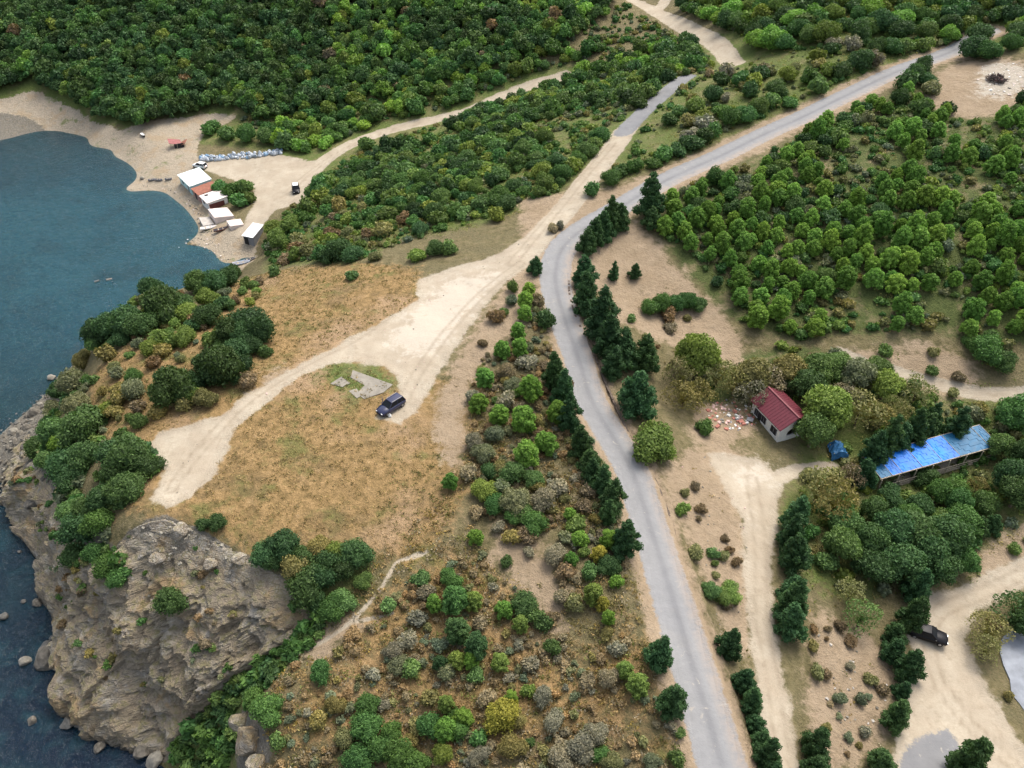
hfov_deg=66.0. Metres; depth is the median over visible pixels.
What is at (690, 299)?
shrub
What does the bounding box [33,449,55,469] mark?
shrub
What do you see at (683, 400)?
thin leaved tree
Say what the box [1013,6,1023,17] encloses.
shrub
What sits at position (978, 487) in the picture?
thin leaved tree
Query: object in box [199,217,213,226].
concrete platform
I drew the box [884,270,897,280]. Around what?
broadleaf tree
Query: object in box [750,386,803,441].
house
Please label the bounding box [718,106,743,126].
shrub
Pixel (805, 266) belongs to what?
green grass
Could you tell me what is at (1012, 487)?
broadleaf tree
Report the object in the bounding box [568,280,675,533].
drain edge
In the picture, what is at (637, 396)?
conifer tree
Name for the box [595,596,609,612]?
shrub
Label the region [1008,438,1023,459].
broadleaf tree
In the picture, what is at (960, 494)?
broadleaf tree
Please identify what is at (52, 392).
shrub
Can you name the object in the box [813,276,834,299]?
pine tree
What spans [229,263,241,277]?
shrub
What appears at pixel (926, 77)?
shrub
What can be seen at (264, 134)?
shrub
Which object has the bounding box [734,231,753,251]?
pine tree
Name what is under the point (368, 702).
shrub
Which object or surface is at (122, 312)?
shrub
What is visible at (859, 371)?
broadleaf tree
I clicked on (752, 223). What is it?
pine tree
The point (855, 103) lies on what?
pine tree
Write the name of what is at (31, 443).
shrub
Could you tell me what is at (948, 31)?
shrub
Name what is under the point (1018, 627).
broadleaf tree
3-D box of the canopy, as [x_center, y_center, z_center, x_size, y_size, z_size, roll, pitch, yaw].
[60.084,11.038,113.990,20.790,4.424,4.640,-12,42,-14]
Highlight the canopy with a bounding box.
[862,424,990,489]
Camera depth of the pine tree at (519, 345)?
117.21 m
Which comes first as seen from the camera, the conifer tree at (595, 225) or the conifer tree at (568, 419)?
the conifer tree at (568, 419)
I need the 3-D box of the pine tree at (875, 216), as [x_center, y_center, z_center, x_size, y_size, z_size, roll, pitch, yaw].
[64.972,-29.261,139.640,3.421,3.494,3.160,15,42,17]
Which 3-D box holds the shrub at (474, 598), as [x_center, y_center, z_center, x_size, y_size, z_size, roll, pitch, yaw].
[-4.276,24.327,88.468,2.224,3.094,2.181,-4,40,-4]
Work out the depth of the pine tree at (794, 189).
144.96 m
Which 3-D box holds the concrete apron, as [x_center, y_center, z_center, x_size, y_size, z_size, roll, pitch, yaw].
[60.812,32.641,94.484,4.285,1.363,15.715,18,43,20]
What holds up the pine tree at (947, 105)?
on the ground at (442, 414)
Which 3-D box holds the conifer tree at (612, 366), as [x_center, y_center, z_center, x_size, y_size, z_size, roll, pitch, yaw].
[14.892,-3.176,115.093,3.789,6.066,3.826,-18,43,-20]
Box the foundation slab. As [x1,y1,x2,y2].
[331,370,392,398]
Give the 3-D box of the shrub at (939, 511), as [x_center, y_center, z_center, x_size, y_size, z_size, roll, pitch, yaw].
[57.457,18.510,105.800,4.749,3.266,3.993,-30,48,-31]
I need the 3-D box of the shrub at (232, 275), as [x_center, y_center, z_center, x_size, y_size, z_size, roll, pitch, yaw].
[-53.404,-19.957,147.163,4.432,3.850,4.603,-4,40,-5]
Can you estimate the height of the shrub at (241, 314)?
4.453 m
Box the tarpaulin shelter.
[827,440,848,460]
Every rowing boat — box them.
[200,225,215,229]
[213,226,228,231]
[232,260,249,264]
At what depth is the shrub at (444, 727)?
78.93 m
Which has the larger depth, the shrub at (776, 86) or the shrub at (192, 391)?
the shrub at (776, 86)
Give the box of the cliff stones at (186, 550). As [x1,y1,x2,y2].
[141,526,232,574]
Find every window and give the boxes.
[753,408,758,416]
[760,415,766,425]
[769,425,776,436]
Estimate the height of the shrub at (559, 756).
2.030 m
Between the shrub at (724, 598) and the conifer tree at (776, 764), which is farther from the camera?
the shrub at (724, 598)
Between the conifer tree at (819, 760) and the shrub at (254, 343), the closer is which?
the conifer tree at (819, 760)
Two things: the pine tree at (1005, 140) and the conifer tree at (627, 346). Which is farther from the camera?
the pine tree at (1005, 140)
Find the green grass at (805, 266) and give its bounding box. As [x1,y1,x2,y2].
[273,32,1023,751]
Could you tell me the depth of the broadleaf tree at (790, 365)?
119.58 m
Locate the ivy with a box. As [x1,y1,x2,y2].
[32,369,327,767]
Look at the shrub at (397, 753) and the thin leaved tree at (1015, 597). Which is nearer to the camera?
the shrub at (397, 753)
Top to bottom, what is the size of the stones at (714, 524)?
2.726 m
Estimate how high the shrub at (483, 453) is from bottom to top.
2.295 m
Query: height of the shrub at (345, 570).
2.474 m
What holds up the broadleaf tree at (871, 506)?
on the ground at (442, 414)
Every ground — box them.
[0,0,1023,767]
[0,112,310,767]
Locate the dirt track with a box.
[151,0,1023,767]
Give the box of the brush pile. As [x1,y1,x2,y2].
[985,72,1008,84]
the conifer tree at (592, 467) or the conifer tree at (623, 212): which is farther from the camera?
the conifer tree at (623, 212)
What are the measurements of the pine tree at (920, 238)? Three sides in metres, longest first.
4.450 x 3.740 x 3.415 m
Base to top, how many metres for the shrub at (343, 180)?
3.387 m
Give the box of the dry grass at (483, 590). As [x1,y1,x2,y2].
[89,262,751,767]
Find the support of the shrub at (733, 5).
on the ground at (442, 414)
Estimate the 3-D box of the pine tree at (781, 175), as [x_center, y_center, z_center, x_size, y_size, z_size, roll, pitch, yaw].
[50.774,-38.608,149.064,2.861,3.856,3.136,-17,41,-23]
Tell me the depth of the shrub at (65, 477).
107.48 m
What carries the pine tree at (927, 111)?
on the ground at (442, 414)
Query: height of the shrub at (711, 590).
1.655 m
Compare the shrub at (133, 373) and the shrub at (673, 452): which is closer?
the shrub at (673, 452)
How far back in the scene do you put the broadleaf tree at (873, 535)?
99.02 m
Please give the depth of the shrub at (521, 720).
79.60 m
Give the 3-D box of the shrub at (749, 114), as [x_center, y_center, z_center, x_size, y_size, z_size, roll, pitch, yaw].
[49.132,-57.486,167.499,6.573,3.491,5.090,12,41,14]
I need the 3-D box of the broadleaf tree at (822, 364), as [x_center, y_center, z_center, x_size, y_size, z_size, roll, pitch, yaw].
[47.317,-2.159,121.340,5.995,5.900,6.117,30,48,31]
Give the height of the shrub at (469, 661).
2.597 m
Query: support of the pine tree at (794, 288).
on the ground at (442, 414)
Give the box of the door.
[757,412,761,421]
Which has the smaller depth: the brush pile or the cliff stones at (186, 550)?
the cliff stones at (186, 550)
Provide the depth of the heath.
84.41 m
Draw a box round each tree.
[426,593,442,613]
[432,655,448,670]
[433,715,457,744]
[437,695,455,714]
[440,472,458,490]
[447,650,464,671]
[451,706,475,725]
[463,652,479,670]
[466,529,484,545]
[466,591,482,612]
[468,393,488,414]
[474,367,493,387]
[488,404,509,425]
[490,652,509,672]
[493,340,510,359]
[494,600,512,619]
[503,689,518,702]
[510,322,526,338]
[511,337,527,357]
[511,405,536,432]
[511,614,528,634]
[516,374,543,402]
[517,290,532,306]
[517,304,531,321]
[522,282,535,295]
[525,256,542,276]
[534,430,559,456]
[541,350,563,389]
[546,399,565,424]
[549,367,575,402]
[556,390,583,433]
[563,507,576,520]
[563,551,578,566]
[567,424,594,458]
[571,254,599,288]
[571,270,597,317]
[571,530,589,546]
[575,227,596,255]
[575,448,602,479]
[581,456,600,483]
[583,215,604,247]
[583,284,621,340]
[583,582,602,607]
[587,464,611,495]
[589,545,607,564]
[591,312,621,359]
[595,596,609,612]
[597,498,617,525]
[598,477,628,517]
[599,210,618,243]
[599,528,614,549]
[601,345,626,381]
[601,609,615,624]
[603,326,640,372]
[604,194,623,233]
[607,261,618,281]
[611,519,643,562]
[615,202,630,231]
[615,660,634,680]
[616,370,658,420]
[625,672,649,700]
[626,263,642,279]
[631,171,666,217]
[632,333,660,374]
[632,419,674,465]
[640,205,660,230]
[641,634,674,674]
[653,683,688,722]
[656,214,674,236]
[660,380,705,413]
[661,355,699,390]
[665,188,679,204]
[666,198,682,216]
[671,211,685,231]
[674,332,721,377]
[676,220,692,240]
[679,377,718,409]
[682,232,698,250]
[683,185,698,204]
[687,206,706,228]
[695,179,708,197]
[698,359,738,393]
[701,200,716,221]
[701,232,713,245]
[704,245,716,261]
[706,214,724,229]
[711,222,726,236]
[712,231,731,254]
[713,194,724,205]
[714,365,750,397]
[714,627,742,661]
[716,202,721,214]
[718,169,737,188]
[722,248,737,267]
[725,210,739,224]
[728,217,745,236]
[729,263,746,274]
[729,268,750,292]
[730,668,757,695]
[731,286,749,305]
[731,357,773,389]
[733,379,768,409]
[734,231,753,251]
[738,196,756,218]
[739,686,763,714]
[744,714,769,733]
[745,216,758,232]
[746,305,768,328]
[748,299,766,311]
[749,255,766,272]
[750,172,764,189]
[750,232,758,245]
[750,729,771,748]
[750,737,782,767]
[751,180,771,200]
[752,287,769,304]
[754,364,788,392]
[755,165,767,177]
[755,221,770,240]
[757,195,771,212]
[757,760,782,767]
[760,155,772,165]
[760,239,774,254]
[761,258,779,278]
[761,277,775,292]
[767,294,791,321]
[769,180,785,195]
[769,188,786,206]
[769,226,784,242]
[770,353,808,383]
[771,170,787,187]
[771,578,810,615]
[772,601,809,643]
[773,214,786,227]
[773,574,807,603]
[774,288,792,306]
[774,512,808,553]
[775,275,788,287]
[777,495,812,535]
[777,532,814,578]
[778,145,794,161]
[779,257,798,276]
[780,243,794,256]
[782,319,797,334]
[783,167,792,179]
[784,280,801,299]
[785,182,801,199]
[785,368,827,398]
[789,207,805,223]
[792,141,804,157]
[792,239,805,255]
[793,412,837,447]
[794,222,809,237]
[796,152,809,164]
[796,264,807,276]
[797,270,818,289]
[797,464,843,517]
[798,156,812,173]
[798,753,830,767]
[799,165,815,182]
[799,726,831,762]
[801,122,811,132]
[801,383,854,428]
[802,289,815,304]
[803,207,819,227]
[803,317,826,337]
[803,352,839,382]
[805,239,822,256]
[806,149,815,158]
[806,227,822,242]
[809,116,827,140]
[809,474,860,520]
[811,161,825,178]
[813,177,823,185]
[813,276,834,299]
[813,308,828,322]
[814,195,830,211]
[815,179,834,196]
[819,109,834,127]
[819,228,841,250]
[821,525,862,560]
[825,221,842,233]
[827,506,864,534]
[828,351,852,382]
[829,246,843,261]
[829,381,863,404]
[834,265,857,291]
[834,575,866,606]
[835,137,849,150]
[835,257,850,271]
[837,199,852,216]
[837,462,867,487]
[840,357,878,388]
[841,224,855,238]
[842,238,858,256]
[842,598,883,637]
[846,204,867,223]
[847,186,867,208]
[847,387,887,430]
[847,457,878,489]
[848,547,895,582]
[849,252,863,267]
[850,100,860,111]
[853,105,865,115]
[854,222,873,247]
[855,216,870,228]
[855,521,892,550]
[857,429,888,465]
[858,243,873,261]
[858,495,889,521]
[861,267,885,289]
[861,399,896,429]
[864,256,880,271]
[865,93,878,104]
[866,355,894,382]
[866,747,898,767]
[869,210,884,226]
[869,368,906,399]
[871,506,915,544]
[873,96,885,111]
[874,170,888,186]
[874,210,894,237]
[874,413,905,458]
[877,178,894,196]
[877,698,912,737]
[878,636,905,665]
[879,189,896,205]
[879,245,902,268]
[880,101,894,114]
[880,542,927,585]
[880,621,909,644]
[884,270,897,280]
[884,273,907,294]
[885,398,915,423]
[886,120,904,140]
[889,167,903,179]
[889,315,905,331]
[889,681,912,699]
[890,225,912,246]
[890,290,913,314]
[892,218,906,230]
[892,648,927,684]
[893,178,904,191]
[893,373,939,406]
[893,596,931,633]
[895,132,910,147]
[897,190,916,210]
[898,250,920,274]
[898,421,913,451]
[898,503,922,513]
[898,567,934,603]
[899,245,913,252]
[900,158,917,175]
[902,81,914,92]
[902,116,921,135]
[902,117,909,131]
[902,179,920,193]
[903,508,946,550]
[904,305,924,324]
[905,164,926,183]
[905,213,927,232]
[905,277,920,291]
[906,138,924,160]
[906,406,929,447]
[906,492,935,515]
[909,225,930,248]
[912,92,923,100]
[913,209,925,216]
[913,534,952,579]
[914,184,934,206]
[915,128,927,140]
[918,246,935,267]
[919,107,931,118]
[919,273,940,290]
[924,412,942,437]
[926,112,937,123]
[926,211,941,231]
[926,402,943,430]
[927,478,953,503]
[928,121,946,137]
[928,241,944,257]
[928,513,976,555]
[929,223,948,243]
[929,553,963,587]
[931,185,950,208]
[934,106,948,121]
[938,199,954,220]
[940,102,952,115]
[940,406,973,439]
[943,143,960,162]
[943,486,975,508]
[943,502,984,537]
[944,736,994,767]
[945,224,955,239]
[947,133,961,145]
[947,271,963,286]
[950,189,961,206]
[957,545,981,573]
[958,318,978,336]
[959,146,979,164]
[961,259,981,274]
[961,297,986,321]
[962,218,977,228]
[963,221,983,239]
[964,609,1015,648]
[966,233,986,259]
[966,476,990,493]
[967,138,981,149]
[968,631,1001,667]
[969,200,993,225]
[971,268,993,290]
[976,515,991,538]
[977,286,997,304]
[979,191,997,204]
[981,154,1006,174]
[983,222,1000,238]
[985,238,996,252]
[986,310,1002,325]
[986,432,1015,456]
[987,514,1003,537]
[987,589,1023,633]
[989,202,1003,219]
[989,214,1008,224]
[991,457,1023,488]
[992,290,1014,311]
[993,219,1019,247]
[994,104,1011,121]
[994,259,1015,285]
[996,392,1023,428]
[997,134,1012,148]
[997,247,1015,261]
[998,113,1014,128]
[998,474,1023,509]
[999,144,1013,155]
[1003,145,1021,169]
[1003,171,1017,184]
[1005,319,1023,334]
[1007,610,1023,635]
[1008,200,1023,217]
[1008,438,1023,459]
[1009,280,1023,290]
[1010,286,1023,308]
[1012,106,1023,123]
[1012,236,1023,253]
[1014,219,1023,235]
[1016,309,1023,329]
[1017,121,1023,128]
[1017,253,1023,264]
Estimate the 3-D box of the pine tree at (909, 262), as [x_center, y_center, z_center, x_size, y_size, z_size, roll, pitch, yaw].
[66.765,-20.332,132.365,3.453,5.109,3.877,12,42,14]
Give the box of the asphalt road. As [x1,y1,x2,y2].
[540,29,1001,767]
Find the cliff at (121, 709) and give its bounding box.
[0,434,311,755]
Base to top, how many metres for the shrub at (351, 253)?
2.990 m
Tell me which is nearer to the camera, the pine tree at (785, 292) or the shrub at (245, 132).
the pine tree at (785, 292)
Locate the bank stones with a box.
[810,626,889,735]
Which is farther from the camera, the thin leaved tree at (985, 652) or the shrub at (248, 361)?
the shrub at (248, 361)
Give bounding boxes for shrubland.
[84,0,1023,767]
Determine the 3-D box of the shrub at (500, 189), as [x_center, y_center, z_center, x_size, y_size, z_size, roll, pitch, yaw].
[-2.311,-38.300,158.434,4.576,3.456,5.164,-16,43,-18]
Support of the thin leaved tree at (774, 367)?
on the ground at (442, 414)
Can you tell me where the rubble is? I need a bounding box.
[705,399,755,430]
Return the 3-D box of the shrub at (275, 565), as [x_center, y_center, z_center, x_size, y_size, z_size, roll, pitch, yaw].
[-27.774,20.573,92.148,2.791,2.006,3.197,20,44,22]
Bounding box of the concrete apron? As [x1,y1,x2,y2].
[1000,631,1023,709]
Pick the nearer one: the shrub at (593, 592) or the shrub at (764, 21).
the shrub at (593, 592)
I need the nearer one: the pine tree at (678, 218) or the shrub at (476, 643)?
the shrub at (476, 643)
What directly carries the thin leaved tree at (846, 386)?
on the ground at (442, 414)
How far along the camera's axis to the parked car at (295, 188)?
198.96 m
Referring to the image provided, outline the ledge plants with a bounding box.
[7,466,311,686]
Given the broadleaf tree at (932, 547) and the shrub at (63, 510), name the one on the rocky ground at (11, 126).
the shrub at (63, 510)
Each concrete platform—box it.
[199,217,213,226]
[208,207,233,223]
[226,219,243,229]
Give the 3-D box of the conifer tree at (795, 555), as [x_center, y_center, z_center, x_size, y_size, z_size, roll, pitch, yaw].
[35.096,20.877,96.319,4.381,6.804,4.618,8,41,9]
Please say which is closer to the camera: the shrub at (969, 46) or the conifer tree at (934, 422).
the conifer tree at (934, 422)
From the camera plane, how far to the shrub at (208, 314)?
130.38 m
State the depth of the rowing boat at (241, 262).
182.06 m
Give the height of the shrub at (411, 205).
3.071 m
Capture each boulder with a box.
[0,612,8,619]
[8,427,17,434]
[16,431,23,436]
[18,656,31,665]
[22,424,30,430]
[23,499,30,508]
[27,407,40,416]
[27,716,36,725]
[28,501,36,507]
[32,598,41,606]
[34,645,51,670]
[40,640,50,646]
[47,374,55,379]
[59,716,72,729]
[93,741,105,753]
[133,745,149,759]
[145,750,163,767]
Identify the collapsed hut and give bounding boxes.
[168,139,186,148]
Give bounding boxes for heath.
[265,312,677,767]
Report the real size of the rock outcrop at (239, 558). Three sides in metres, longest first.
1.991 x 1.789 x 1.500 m
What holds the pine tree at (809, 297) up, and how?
on the ground at (442, 414)
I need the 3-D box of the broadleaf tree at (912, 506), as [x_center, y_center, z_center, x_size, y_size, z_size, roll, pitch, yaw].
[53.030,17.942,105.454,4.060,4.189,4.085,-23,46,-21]
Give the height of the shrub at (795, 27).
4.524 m
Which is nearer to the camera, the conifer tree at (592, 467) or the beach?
the conifer tree at (592, 467)
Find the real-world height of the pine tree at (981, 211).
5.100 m
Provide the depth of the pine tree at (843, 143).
155.20 m
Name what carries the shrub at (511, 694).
on the ground at (442, 414)
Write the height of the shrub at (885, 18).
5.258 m
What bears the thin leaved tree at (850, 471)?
on the ground at (442, 414)
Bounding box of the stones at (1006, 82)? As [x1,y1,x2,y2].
[977,62,1023,94]
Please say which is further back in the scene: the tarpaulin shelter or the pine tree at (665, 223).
the pine tree at (665, 223)
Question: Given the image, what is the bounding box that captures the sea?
[0,131,246,767]
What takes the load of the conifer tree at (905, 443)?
on the ground at (442, 414)
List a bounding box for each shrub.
[23,435,41,461]
[33,416,64,444]
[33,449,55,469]
[41,399,58,414]
[44,445,71,485]
[45,379,65,399]
[46,435,59,450]
[53,465,89,495]
[53,498,74,525]
[53,512,94,547]
[54,367,88,393]
[55,403,107,449]
[56,541,84,567]
[59,391,92,415]
[66,440,98,470]
[69,496,92,518]
[71,349,90,369]
[77,316,109,342]
[77,507,115,538]
[79,542,105,563]
[84,480,111,512]
[89,311,114,338]
[91,439,115,466]
[91,550,118,579]
[98,462,131,482]
[101,470,149,504]
[102,433,151,472]
[105,304,155,333]
[105,568,129,588]
[106,331,130,346]
[121,377,145,401]
[122,311,159,337]
[123,367,143,380]
[127,412,149,428]
[129,454,167,476]
[136,276,164,293]
[139,282,182,327]
[139,338,157,356]
[146,364,196,408]
[150,584,190,616]
[172,324,196,347]
[173,383,195,404]
[174,293,194,308]
[174,302,196,321]
[182,268,204,294]
[185,368,205,387]
[186,387,198,404]
[190,303,222,327]
[190,350,201,371]
[191,387,220,407]
[192,343,245,387]
[194,287,220,304]
[197,365,220,387]
[200,269,227,291]
[205,512,227,532]
[211,314,240,341]
[219,266,238,286]
[220,374,242,383]
[222,338,252,354]
[227,305,269,326]
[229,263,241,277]
[230,320,253,340]
[235,122,256,141]
[235,353,254,372]
[241,315,276,342]
[244,686,264,712]
[245,336,262,355]
[248,541,275,568]
[249,691,284,730]
[256,126,271,144]
[261,527,300,562]
[262,219,279,232]
[262,556,281,571]
[267,227,286,248]
[278,213,302,231]
[280,554,309,582]
[283,560,324,613]
[291,544,315,563]
[306,590,326,616]
[307,534,330,559]
[308,563,337,589]
[309,658,331,687]
[314,550,341,571]
[317,591,344,622]
[320,237,354,261]
[324,695,347,713]
[325,540,344,556]
[329,560,356,583]
[329,587,359,612]
[332,725,353,750]
[336,537,375,569]
[338,741,374,767]
[339,178,349,188]
[339,245,365,262]
[348,176,365,187]
[348,710,384,745]
[353,571,372,590]
[354,691,381,715]
[366,733,395,763]
[380,164,396,175]
[380,640,402,659]
[380,719,402,741]
[382,737,413,767]
[386,654,408,676]
[391,171,409,183]
[393,201,407,213]
[401,748,431,767]
[403,201,421,211]
[408,182,425,193]
[412,169,434,183]
[412,221,429,234]
[415,711,440,739]
[422,201,444,218]
[425,239,443,255]
[430,186,450,204]
[431,743,453,765]
[439,567,464,586]
[440,585,469,615]
[444,616,471,645]
[450,720,469,742]
[456,149,475,160]
[459,178,471,190]
[463,160,475,170]
[463,630,487,661]
[465,431,483,450]
[467,176,482,193]
[467,745,492,766]
[470,443,496,463]
[470,478,497,502]
[480,462,497,480]
[482,697,521,735]
[483,425,504,442]
[484,492,505,515]
[490,185,510,196]
[493,459,506,480]
[494,362,516,377]
[494,461,525,484]
[495,194,516,211]
[496,731,529,758]
[498,487,530,516]
[502,376,520,390]
[504,178,521,191]
[504,510,518,524]
[505,128,524,141]
[510,589,538,616]
[510,709,527,729]
[512,438,538,468]
[513,138,533,154]
[513,502,533,523]
[521,469,544,488]
[521,510,549,536]
[524,130,535,138]
[529,487,555,513]
[531,162,552,177]
[532,684,552,710]
[534,171,554,188]
[535,127,554,144]
[543,707,564,734]
[544,542,566,566]
[545,153,567,166]
[547,164,574,180]
[548,743,574,767]
[564,729,596,767]
[569,150,586,162]
[575,141,598,157]
[584,722,608,746]
[586,127,611,141]
[591,744,609,762]
[596,553,620,575]
[597,668,619,688]
[599,750,624,767]
[600,168,622,185]
[640,298,660,315]
[642,752,664,767]
[652,292,671,312]
[656,444,676,461]
[669,294,685,311]
[673,0,688,6]
[677,292,698,309]
[688,196,706,208]
[693,296,708,311]
[699,0,721,6]
[701,581,721,599]
[702,84,723,101]
[705,165,724,185]
[712,586,730,606]
[716,8,733,28]
[718,0,743,21]
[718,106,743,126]
[721,579,743,604]
[727,10,742,27]
[736,105,758,122]
[740,0,754,11]
[743,21,762,35]
[743,28,764,47]
[746,97,769,112]
[755,0,769,5]
[756,23,788,49]
[759,16,775,28]
[764,78,789,97]
[767,0,788,11]
[773,5,794,20]
[773,33,796,48]
[777,65,798,80]
[779,9,806,24]
[784,195,805,211]
[786,18,810,35]
[798,23,818,43]
[798,467,818,481]
[807,0,826,6]
[812,19,842,42]
[815,267,836,281]
[823,3,845,19]
[825,0,848,5]
[832,61,852,77]
[846,49,874,70]
[849,5,867,18]
[849,18,871,39]
[861,0,885,13]
[865,7,901,31]
[866,36,886,52]
[867,17,879,33]
[869,202,890,213]
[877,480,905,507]
[883,36,904,54]
[886,19,916,37]
[889,87,910,104]
[892,1,916,14]
[892,8,915,22]
[904,0,925,7]
[906,63,926,81]
[910,467,940,487]
[914,6,939,21]
[914,21,938,36]
[915,54,933,72]
[919,72,939,84]
[922,0,938,7]
[927,506,947,518]
[938,14,963,30]
[939,23,960,40]
[947,476,973,496]
[958,34,989,58]
[960,335,977,352]
[964,22,995,39]
[966,4,984,17]
[969,333,1004,367]
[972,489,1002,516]
[973,0,994,9]
[977,39,1004,58]
[992,0,1014,6]
[994,349,1018,374]
[999,33,1023,49]
[1006,21,1023,35]
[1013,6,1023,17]
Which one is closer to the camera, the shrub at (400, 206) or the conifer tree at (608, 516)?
the conifer tree at (608, 516)
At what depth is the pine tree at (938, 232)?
134.25 m
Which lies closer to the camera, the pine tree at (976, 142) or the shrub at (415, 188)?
the pine tree at (976, 142)
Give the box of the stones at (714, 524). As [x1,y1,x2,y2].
[682,456,746,634]
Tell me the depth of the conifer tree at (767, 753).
76.06 m
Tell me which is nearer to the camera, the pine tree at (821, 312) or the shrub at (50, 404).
the pine tree at (821, 312)
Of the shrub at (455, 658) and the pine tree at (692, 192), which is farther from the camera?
the pine tree at (692, 192)
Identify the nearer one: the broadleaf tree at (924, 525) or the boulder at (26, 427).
the broadleaf tree at (924, 525)
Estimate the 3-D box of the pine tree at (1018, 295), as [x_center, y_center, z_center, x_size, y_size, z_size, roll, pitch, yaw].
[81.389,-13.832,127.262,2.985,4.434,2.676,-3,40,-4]
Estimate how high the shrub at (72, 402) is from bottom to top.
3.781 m
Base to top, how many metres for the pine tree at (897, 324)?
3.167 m
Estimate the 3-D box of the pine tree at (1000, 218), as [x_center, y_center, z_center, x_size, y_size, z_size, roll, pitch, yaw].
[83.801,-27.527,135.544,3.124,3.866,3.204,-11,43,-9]
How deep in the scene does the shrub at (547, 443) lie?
103.31 m
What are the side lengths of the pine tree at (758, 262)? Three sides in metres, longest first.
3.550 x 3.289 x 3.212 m
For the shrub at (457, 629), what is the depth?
84.99 m
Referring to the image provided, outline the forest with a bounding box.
[0,0,612,125]
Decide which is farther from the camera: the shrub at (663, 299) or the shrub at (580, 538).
the shrub at (663, 299)
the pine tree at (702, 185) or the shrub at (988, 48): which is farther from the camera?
the shrub at (988, 48)
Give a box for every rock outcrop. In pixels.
[148,552,166,566]
[171,521,187,540]
[202,558,217,570]
[228,712,247,731]
[231,552,247,564]
[235,726,258,755]
[245,754,264,767]
[284,629,292,643]
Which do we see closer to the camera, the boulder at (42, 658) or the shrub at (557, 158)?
the boulder at (42, 658)
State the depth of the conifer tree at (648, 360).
117.36 m
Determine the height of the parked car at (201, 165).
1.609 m
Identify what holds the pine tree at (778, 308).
on the ground at (442, 414)
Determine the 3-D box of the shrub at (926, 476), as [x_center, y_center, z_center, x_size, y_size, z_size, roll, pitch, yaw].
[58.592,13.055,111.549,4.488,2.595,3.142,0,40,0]
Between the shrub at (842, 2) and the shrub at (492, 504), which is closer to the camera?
the shrub at (492, 504)
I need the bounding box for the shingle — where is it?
[131,185,229,259]
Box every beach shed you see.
[178,167,210,194]
[191,181,213,202]
[199,190,227,208]
[242,223,263,245]
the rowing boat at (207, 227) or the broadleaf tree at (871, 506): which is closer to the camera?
the broadleaf tree at (871, 506)
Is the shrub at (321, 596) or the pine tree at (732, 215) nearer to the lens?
the shrub at (321, 596)
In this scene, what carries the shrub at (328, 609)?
on the ground at (442, 414)
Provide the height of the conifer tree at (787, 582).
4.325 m
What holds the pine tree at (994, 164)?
on the ground at (442, 414)
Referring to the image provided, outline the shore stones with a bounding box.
[0,396,48,491]
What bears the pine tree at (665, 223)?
on the ground at (442, 414)
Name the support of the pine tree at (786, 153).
on the ground at (442, 414)
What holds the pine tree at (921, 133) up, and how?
on the ground at (442, 414)
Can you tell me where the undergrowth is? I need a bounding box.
[239,0,1023,598]
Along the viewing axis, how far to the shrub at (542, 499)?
96.60 m
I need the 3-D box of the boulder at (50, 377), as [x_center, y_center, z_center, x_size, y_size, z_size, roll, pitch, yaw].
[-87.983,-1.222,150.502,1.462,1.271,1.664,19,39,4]
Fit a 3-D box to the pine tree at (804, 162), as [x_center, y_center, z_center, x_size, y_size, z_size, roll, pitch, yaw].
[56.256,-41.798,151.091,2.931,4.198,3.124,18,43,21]
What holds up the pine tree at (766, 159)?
on the ground at (442, 414)
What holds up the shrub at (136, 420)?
on the ground at (442, 414)
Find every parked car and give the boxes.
[192,161,207,169]
[292,182,299,193]
[376,393,405,416]
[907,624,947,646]
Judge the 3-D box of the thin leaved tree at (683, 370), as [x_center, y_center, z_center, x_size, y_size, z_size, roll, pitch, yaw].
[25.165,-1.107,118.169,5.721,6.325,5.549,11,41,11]
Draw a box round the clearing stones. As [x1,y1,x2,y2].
[172,244,533,492]
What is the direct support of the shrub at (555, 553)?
on the ground at (442, 414)
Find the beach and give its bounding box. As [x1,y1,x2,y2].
[0,88,256,269]
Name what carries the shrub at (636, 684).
on the ground at (442, 414)
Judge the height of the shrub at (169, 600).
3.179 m
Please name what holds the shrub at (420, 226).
on the ground at (442, 414)
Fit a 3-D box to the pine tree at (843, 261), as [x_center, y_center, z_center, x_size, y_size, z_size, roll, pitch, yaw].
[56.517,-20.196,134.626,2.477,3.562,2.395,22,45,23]
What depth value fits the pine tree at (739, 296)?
132.41 m
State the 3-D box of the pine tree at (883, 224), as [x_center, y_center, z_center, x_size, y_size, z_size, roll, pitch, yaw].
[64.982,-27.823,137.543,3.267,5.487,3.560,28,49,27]

